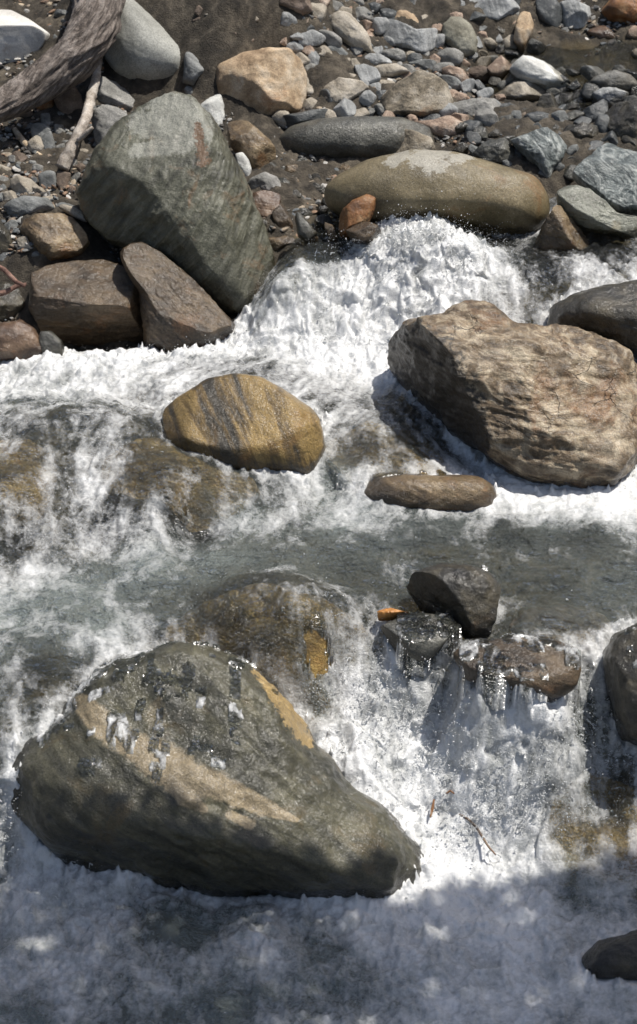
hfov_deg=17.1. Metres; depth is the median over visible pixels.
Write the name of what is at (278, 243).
stone
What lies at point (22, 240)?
stone
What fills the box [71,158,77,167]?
stone
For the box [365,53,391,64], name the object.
stone
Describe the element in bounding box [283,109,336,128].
slate
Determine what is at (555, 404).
boulder
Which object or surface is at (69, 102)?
rock
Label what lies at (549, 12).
rock
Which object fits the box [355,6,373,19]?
stone
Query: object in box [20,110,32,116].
stone
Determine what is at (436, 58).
stone
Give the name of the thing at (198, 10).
stone
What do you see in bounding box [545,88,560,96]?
stone
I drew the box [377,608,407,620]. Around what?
rock
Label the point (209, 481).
boulder
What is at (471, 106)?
slate
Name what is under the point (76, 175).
pebble
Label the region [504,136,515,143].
stone
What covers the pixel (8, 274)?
stick
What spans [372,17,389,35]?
stone
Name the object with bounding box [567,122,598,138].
rock
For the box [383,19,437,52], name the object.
rock
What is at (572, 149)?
stone
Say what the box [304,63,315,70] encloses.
stone
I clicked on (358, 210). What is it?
rock
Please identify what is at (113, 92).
rock
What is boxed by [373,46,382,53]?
stone
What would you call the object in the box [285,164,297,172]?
stone
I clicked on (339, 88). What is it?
rock
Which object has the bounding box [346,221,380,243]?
rock
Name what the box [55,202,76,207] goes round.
slate
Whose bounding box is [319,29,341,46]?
stone
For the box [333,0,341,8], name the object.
stone
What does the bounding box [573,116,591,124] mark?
stone
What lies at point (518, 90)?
rock
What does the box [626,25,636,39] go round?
stone
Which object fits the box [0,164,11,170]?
stone
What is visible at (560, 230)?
rock
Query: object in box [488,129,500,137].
stone
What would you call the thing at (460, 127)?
stone
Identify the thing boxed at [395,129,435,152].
rock
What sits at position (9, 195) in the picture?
stone
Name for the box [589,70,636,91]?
rock
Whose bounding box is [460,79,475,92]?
stone
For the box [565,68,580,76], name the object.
stone
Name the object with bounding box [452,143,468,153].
stone
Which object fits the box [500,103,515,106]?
stone
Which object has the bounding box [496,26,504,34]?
stone
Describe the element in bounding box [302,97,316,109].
stone
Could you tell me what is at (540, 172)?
stone
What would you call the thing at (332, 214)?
stone
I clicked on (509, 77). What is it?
stone
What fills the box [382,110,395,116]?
stone
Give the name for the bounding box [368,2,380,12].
stone
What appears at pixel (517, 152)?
stone
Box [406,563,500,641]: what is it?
boulder
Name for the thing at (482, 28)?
stone
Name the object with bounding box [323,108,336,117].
stone
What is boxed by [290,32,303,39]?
stone
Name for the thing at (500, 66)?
stone
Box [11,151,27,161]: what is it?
stone
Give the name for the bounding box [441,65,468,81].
stone
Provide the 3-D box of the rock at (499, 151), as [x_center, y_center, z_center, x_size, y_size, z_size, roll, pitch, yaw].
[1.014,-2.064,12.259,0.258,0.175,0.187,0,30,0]
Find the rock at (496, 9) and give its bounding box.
[475,0,519,19]
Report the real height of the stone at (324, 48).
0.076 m
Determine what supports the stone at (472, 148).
on the streambed and bank
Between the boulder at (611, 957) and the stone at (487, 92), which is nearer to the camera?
the boulder at (611, 957)
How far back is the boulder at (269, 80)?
12.45 m
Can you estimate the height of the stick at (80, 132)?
0.392 m
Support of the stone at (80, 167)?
on the streambed and bank
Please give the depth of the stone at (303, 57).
12.72 m
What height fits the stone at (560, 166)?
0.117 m
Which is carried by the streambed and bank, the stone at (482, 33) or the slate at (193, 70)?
the slate at (193, 70)
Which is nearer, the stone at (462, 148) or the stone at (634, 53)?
the stone at (462, 148)
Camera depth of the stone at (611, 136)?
12.23 m
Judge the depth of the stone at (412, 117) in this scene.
12.47 m
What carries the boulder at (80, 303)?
on the streambed and bank
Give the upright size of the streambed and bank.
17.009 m
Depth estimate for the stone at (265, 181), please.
11.96 m
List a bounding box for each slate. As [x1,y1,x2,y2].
[3,195,54,215]
[38,170,56,190]
[41,131,54,148]
[54,9,66,17]
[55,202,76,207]
[56,171,70,190]
[182,52,203,84]
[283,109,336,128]
[452,97,499,116]
[475,79,484,90]
[523,111,548,122]
[582,99,607,122]
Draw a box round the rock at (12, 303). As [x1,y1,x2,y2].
[0,281,24,321]
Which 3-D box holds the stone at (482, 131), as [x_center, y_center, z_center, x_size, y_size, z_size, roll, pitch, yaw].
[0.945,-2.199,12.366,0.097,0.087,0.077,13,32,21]
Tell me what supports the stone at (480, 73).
on the streambed and bank
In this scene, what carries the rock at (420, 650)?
on the streambed and bank
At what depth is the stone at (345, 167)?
12.18 m
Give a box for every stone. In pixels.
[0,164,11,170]
[0,176,8,180]
[0,252,10,260]
[2,190,16,199]
[4,220,18,229]
[8,155,15,162]
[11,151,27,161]
[16,236,31,248]
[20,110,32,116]
[27,135,43,150]
[30,123,51,137]
[32,164,43,171]
[32,186,44,192]
[32,251,38,256]
[40,113,50,126]
[53,124,64,133]
[55,143,64,147]
[58,204,86,221]
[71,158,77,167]
[73,163,84,172]
[184,86,192,94]
[195,5,202,15]
[248,172,280,190]
[253,190,280,216]
[269,236,302,250]
[271,110,289,128]
[272,203,292,228]
[278,177,289,182]
[280,37,286,45]
[281,12,297,25]
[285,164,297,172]
[286,41,303,51]
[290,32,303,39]
[293,189,301,197]
[294,51,309,63]
[295,212,317,243]
[298,29,325,45]
[299,208,311,216]
[302,45,314,54]
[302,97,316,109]
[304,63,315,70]
[306,77,313,93]
[307,24,314,30]
[308,51,319,64]
[309,236,317,242]
[311,3,326,21]
[312,173,321,180]
[312,182,324,193]
[314,214,332,230]
[316,205,328,214]
[318,45,331,55]
[319,0,330,6]
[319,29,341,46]
[319,89,332,101]
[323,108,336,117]
[324,222,338,241]
[328,45,347,54]
[329,212,339,218]
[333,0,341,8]
[333,98,355,116]
[339,6,351,14]
[339,164,349,170]
[350,58,359,65]
[351,47,362,55]
[353,0,363,4]
[354,64,380,83]
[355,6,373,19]
[355,108,369,115]
[359,90,376,105]
[362,20,371,29]
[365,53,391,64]
[367,30,373,36]
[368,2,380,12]
[368,108,375,115]
[370,82,380,89]
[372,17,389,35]
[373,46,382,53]
[373,103,384,115]
[375,63,409,77]
[376,90,386,99]
[379,8,396,18]
[379,79,394,83]
[382,48,405,61]
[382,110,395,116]
[384,36,395,45]
[395,10,418,22]
[401,64,415,73]
[406,52,422,61]
[406,114,417,121]
[409,59,436,69]
[416,115,461,137]
[422,114,439,119]
[430,54,440,62]
[432,23,442,31]
[432,62,453,72]
[435,34,444,47]
[436,48,463,65]
[439,75,460,89]
[439,103,457,115]
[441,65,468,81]
[450,12,462,17]
[450,89,457,96]
[451,113,468,121]
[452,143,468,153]
[454,92,466,100]
[455,122,467,133]
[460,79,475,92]
[462,59,470,67]
[463,131,480,145]
[464,120,482,131]
[468,65,490,83]
[468,144,476,157]
[469,52,479,62]
[470,11,485,20]
[473,126,487,139]
[474,108,498,126]
[476,56,490,66]
[476,87,493,97]
[477,36,482,48]
[478,31,487,37]
[478,49,487,56]
[479,25,486,30]
[483,38,497,49]
[487,55,511,79]
[488,76,500,87]
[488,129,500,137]
[490,55,497,62]
[494,43,505,54]
[494,94,505,100]
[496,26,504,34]
[496,34,502,42]
[497,80,509,90]
[498,114,513,120]
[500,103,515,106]
[502,34,517,49]
[502,159,511,166]
[503,72,514,81]
[504,50,518,59]
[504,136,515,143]
[511,110,521,118]
[514,11,533,52]
[514,148,525,158]
[526,38,545,55]
[538,92,558,107]
[538,170,549,178]
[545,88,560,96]
[551,110,568,121]
[552,124,563,130]
[554,162,564,171]
[556,67,565,74]
[558,104,566,110]
[559,92,575,104]
[560,75,570,84]
[563,124,574,131]
[563,165,575,182]
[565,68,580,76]
[566,80,580,90]
[566,144,578,154]
[567,102,579,109]
[567,110,584,120]
[571,89,586,103]
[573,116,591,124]
[579,65,603,80]
[581,82,601,102]
[587,25,614,39]
[588,140,603,149]
[594,114,608,132]
[601,130,617,144]
[612,65,626,72]
[621,135,636,145]
[624,95,636,101]
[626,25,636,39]
[626,70,636,80]
[628,85,636,95]
[631,48,636,59]
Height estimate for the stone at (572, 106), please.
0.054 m
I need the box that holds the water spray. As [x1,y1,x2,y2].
[0,188,636,931]
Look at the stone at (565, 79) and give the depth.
12.77 m
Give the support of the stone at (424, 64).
on the streambed and bank
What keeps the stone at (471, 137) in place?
on the streambed and bank
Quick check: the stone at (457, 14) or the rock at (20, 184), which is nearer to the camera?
the rock at (20, 184)
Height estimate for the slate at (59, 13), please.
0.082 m
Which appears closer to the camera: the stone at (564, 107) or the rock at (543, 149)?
the rock at (543, 149)
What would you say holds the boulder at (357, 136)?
on the streambed and bank
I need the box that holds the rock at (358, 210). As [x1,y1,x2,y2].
[339,194,375,238]
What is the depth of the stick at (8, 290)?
11.26 m
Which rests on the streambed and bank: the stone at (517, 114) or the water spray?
the stone at (517, 114)
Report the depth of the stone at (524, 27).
13.18 m
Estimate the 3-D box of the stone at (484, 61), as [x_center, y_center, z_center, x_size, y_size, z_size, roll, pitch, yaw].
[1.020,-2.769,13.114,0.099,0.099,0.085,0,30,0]
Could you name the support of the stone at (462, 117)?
on the streambed and bank
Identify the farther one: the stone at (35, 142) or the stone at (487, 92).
the stone at (487, 92)
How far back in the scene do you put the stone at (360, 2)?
13.14 m
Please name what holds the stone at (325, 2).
on the streambed and bank
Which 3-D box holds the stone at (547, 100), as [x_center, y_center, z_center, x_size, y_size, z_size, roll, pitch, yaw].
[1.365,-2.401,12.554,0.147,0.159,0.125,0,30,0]
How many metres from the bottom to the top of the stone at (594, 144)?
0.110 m
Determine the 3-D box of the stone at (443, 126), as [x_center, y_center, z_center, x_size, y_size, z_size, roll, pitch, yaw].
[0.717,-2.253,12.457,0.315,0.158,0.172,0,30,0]
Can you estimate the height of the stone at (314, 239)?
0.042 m
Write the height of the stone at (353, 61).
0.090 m
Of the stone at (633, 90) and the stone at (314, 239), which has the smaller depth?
the stone at (314, 239)
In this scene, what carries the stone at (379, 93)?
on the streambed and bank
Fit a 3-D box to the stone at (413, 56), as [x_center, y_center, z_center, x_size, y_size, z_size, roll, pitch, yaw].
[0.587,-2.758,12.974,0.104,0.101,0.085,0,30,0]
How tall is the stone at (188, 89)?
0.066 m
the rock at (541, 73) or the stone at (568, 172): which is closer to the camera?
the stone at (568, 172)
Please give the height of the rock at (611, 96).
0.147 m
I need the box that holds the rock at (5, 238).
[0,221,12,253]
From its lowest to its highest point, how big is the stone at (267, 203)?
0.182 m
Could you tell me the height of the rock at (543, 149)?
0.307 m
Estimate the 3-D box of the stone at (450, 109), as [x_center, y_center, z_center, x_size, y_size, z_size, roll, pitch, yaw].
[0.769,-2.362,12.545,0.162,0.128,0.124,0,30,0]
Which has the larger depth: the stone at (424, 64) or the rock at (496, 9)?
the rock at (496, 9)
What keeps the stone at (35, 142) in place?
on the streambed and bank
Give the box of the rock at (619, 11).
[601,0,636,23]
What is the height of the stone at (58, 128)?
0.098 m
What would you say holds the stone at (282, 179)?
on the streambed and bank
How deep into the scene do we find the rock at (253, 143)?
12.12 m
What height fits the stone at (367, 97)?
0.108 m
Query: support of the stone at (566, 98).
on the streambed and bank
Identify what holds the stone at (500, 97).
on the streambed and bank
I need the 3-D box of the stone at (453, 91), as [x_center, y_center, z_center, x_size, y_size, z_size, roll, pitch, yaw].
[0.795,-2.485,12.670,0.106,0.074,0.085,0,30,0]
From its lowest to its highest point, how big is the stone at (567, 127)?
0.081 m
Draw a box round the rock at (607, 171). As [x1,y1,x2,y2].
[573,142,636,215]
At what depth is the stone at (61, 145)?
12.27 m
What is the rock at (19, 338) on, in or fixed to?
on the streambed and bank
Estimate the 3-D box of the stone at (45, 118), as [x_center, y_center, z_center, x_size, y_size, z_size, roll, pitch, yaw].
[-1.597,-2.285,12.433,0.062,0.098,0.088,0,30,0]
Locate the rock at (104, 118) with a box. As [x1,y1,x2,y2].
[91,105,126,145]
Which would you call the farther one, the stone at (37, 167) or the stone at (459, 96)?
the stone at (459, 96)
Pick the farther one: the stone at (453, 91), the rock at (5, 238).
the stone at (453, 91)
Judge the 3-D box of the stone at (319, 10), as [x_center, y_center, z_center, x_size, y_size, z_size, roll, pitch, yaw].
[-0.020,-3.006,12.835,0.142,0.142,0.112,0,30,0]
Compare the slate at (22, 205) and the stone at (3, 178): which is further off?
the stone at (3, 178)
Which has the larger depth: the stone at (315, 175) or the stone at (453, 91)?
the stone at (453, 91)
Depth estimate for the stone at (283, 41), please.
12.71 m
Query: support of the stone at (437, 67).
on the streambed and bank
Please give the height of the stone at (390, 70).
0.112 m
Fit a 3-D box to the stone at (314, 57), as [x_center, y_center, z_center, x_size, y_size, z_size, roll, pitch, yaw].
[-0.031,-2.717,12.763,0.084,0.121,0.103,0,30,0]
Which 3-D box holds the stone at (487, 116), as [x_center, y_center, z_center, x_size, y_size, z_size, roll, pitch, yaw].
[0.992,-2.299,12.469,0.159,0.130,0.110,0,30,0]
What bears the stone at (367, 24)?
on the streambed and bank
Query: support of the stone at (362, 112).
on the streambed and bank
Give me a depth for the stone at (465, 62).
13.06 m
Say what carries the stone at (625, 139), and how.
on the streambed and bank
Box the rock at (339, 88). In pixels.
[323,77,368,102]
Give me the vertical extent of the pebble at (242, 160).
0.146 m
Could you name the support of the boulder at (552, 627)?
on the streambed and bank
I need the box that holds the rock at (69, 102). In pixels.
[54,86,82,113]
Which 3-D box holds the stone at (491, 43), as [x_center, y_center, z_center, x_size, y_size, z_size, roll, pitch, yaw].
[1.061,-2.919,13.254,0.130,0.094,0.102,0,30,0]
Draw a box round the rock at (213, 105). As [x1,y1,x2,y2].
[201,94,224,126]
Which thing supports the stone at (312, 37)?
on the streambed and bank
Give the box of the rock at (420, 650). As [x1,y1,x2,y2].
[380,613,460,662]
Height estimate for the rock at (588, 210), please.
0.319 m
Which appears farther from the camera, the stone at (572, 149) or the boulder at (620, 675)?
the stone at (572, 149)
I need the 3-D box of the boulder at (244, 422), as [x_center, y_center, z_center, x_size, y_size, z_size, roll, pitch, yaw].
[-0.365,-0.396,10.527,0.815,0.581,0.623,0,30,0]
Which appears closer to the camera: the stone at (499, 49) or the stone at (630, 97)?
the stone at (630, 97)
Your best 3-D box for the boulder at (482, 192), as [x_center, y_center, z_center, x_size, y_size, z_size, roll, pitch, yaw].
[0.652,-1.719,11.737,1.242,0.609,0.585,0,30,0]
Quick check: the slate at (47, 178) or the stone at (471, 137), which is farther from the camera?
the stone at (471, 137)
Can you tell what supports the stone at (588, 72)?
on the streambed and bank
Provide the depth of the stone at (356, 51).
12.86 m
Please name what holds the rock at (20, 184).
on the streambed and bank
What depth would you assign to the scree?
12.27 m
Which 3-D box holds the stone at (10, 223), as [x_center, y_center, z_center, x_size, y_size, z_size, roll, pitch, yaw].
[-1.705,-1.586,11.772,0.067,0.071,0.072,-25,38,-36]
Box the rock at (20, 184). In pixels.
[10,175,37,193]
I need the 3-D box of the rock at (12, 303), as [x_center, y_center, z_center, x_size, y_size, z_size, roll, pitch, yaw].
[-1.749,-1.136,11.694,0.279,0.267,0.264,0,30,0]
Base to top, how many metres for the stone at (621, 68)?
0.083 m
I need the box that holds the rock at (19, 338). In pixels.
[0,319,41,362]
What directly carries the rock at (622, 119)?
on the streambed and bank
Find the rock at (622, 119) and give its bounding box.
[605,99,636,138]
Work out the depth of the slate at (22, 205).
11.78 m
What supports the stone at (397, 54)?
on the streambed and bank
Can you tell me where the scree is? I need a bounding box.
[0,0,633,252]
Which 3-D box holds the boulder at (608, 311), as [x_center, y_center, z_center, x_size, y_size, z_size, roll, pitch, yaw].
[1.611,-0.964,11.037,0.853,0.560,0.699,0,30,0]
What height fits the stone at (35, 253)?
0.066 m
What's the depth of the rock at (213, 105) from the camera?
12.43 m
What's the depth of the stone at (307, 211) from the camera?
11.90 m
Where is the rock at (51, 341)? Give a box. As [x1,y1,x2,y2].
[39,331,63,355]
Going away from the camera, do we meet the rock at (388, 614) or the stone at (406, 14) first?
the rock at (388, 614)
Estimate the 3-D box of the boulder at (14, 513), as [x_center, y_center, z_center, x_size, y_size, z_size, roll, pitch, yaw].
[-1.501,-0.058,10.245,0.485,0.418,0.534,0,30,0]
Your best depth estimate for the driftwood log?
12.21 m
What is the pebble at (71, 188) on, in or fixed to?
on the streambed and bank
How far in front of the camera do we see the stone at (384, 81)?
12.73 m
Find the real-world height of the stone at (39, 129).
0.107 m
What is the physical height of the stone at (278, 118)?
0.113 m
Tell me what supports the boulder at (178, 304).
on the streambed and bank
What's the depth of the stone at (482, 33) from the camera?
13.23 m
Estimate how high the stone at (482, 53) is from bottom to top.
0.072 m
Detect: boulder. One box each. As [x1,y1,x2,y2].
[0,439,56,543]
[0,642,423,923]
[29,259,142,346]
[76,91,274,315]
[101,437,265,532]
[105,0,179,79]
[120,242,234,356]
[162,373,325,484]
[165,583,375,733]
[216,47,306,114]
[279,116,433,157]
[324,149,549,250]
[325,421,463,490]
[362,473,496,517]
[387,300,636,488]
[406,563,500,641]
[453,637,580,702]
[509,604,612,655]
[542,771,636,901]
[547,280,636,359]
[582,929,636,980]
[602,623,636,745]
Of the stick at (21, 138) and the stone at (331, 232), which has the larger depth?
the stick at (21, 138)
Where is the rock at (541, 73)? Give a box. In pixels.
[509,55,570,96]
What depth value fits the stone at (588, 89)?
12.70 m
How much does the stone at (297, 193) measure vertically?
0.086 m
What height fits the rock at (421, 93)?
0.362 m
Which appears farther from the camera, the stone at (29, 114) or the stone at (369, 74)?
the stone at (369, 74)
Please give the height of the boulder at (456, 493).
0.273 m
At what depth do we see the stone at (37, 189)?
11.96 m
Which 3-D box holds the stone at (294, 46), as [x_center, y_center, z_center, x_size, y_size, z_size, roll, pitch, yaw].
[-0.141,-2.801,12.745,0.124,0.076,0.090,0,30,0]
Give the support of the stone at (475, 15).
on the streambed and bank
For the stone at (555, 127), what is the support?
on the streambed and bank
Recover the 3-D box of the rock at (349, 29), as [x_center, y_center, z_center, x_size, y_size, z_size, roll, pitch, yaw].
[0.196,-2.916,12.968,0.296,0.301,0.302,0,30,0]
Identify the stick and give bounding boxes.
[0,265,25,287]
[0,283,26,296]
[12,127,41,154]
[56,58,102,171]
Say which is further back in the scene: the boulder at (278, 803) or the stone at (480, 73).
the stone at (480, 73)
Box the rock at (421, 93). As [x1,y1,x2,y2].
[380,70,453,117]
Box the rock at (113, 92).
[97,77,134,110]
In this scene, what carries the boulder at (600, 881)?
on the streambed and bank
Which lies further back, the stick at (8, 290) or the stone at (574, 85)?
the stone at (574, 85)
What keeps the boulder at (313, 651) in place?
on the streambed and bank
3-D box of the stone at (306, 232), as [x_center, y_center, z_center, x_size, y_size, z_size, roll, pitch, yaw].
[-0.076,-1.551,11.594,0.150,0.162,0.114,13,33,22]
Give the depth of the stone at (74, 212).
11.77 m
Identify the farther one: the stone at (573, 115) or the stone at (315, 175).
the stone at (573, 115)
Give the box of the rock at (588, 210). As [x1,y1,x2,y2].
[557,185,636,239]
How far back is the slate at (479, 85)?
12.69 m
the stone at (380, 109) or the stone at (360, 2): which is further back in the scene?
the stone at (360, 2)
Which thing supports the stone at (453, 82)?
on the streambed and bank
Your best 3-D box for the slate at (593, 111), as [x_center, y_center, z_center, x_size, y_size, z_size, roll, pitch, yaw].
[1.628,-2.338,12.485,0.208,0.167,0.134,-12,32,-20]
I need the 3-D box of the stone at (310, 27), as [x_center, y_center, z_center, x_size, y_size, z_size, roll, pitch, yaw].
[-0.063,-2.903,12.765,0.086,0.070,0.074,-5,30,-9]
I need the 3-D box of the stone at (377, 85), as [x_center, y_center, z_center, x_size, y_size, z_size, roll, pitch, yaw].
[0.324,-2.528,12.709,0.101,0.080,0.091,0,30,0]
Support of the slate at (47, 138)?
on the streambed and bank
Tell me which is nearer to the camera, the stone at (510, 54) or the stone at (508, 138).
the stone at (508, 138)
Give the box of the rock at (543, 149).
[510,127,566,177]
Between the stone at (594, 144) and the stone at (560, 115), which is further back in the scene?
the stone at (560, 115)
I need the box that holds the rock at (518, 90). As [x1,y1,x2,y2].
[496,79,545,102]
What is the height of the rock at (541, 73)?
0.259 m
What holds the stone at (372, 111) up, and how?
on the streambed and bank
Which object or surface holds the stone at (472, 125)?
on the streambed and bank
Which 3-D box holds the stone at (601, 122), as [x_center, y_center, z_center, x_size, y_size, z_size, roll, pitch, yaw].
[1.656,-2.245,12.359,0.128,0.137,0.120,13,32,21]
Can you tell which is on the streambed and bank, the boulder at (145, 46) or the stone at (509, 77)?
the boulder at (145, 46)
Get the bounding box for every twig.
[430,799,434,817]
[459,813,495,854]
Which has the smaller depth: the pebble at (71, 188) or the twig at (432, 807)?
the twig at (432, 807)
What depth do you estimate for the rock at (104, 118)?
12.28 m
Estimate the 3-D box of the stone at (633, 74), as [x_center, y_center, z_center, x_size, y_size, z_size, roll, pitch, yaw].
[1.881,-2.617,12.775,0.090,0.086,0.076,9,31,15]
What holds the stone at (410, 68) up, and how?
on the streambed and bank
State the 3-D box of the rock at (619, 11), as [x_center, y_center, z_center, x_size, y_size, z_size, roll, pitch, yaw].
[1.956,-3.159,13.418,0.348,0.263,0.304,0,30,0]
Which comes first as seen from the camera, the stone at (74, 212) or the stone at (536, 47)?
the stone at (74, 212)
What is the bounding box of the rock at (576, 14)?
[560,0,590,28]
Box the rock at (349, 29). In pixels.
[330,10,372,52]
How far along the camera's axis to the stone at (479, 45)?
13.18 m
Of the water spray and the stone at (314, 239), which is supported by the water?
the water spray
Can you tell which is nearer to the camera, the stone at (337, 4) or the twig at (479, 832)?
the twig at (479, 832)
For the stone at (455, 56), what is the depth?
12.98 m
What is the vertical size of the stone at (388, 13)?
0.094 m
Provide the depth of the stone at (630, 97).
12.53 m
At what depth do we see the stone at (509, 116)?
12.43 m
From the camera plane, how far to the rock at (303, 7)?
12.69 m
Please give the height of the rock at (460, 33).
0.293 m
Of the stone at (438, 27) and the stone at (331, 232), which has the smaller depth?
the stone at (331, 232)
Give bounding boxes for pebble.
[68,185,75,192]
[72,172,80,181]
[235,152,251,176]
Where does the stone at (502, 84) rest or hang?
on the rock at (518, 90)
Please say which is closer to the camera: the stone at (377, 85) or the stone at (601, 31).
the stone at (377, 85)
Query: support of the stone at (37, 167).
on the streambed and bank
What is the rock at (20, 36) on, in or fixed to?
on the streambed and bank
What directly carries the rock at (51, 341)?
on the streambed and bank
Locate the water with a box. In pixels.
[0,38,636,1023]
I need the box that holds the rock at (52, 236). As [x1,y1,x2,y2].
[19,213,89,260]
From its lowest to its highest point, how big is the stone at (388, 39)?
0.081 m
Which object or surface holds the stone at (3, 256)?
on the streambed and bank
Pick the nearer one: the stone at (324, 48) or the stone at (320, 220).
the stone at (320, 220)
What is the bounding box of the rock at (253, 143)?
[227,120,275,168]
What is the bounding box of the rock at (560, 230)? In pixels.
[533,205,589,256]
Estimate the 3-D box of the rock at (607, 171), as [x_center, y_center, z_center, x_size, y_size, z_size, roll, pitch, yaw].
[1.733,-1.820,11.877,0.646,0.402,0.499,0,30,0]
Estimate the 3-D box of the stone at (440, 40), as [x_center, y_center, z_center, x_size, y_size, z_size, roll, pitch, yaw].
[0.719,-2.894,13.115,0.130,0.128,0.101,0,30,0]
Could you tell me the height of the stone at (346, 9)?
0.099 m
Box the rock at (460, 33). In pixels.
[442,16,477,56]
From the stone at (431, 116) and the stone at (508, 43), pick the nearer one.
the stone at (431, 116)
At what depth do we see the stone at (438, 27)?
13.13 m
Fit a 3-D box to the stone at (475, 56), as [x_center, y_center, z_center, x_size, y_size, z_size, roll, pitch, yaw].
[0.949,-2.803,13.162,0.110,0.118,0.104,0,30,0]
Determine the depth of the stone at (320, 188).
12.04 m
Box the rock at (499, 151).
[473,137,514,164]
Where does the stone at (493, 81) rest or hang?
on the streambed and bank
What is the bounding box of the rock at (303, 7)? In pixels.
[279,0,312,14]
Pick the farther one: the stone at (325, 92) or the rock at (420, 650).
the stone at (325, 92)
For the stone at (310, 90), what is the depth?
12.66 m
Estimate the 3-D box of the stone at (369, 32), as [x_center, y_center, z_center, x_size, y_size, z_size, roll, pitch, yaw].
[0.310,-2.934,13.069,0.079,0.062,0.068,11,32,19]
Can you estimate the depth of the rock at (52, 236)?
11.63 m
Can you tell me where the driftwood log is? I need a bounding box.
[0,0,125,122]
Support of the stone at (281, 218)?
on the streambed and bank
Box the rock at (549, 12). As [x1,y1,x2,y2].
[535,0,561,27]
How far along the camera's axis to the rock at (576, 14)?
13.34 m
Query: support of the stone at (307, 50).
on the stone at (314, 57)
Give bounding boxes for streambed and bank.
[0,0,636,1023]
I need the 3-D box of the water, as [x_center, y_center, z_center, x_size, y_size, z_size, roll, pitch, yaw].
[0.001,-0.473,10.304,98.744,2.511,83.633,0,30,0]
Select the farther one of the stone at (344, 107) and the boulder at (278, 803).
the stone at (344, 107)
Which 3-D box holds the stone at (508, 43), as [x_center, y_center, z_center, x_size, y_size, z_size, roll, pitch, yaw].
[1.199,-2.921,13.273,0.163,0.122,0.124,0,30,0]
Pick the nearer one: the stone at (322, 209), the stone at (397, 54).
the stone at (322, 209)
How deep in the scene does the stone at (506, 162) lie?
12.17 m
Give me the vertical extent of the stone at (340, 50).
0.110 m
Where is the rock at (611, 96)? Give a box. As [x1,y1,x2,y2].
[591,87,628,108]
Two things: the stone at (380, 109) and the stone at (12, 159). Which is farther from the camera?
the stone at (380, 109)
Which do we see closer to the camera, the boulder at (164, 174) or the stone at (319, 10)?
the boulder at (164, 174)
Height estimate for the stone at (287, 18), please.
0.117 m
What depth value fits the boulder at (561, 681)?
9.09 m
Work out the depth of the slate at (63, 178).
12.03 m
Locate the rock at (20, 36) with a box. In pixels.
[0,10,49,64]

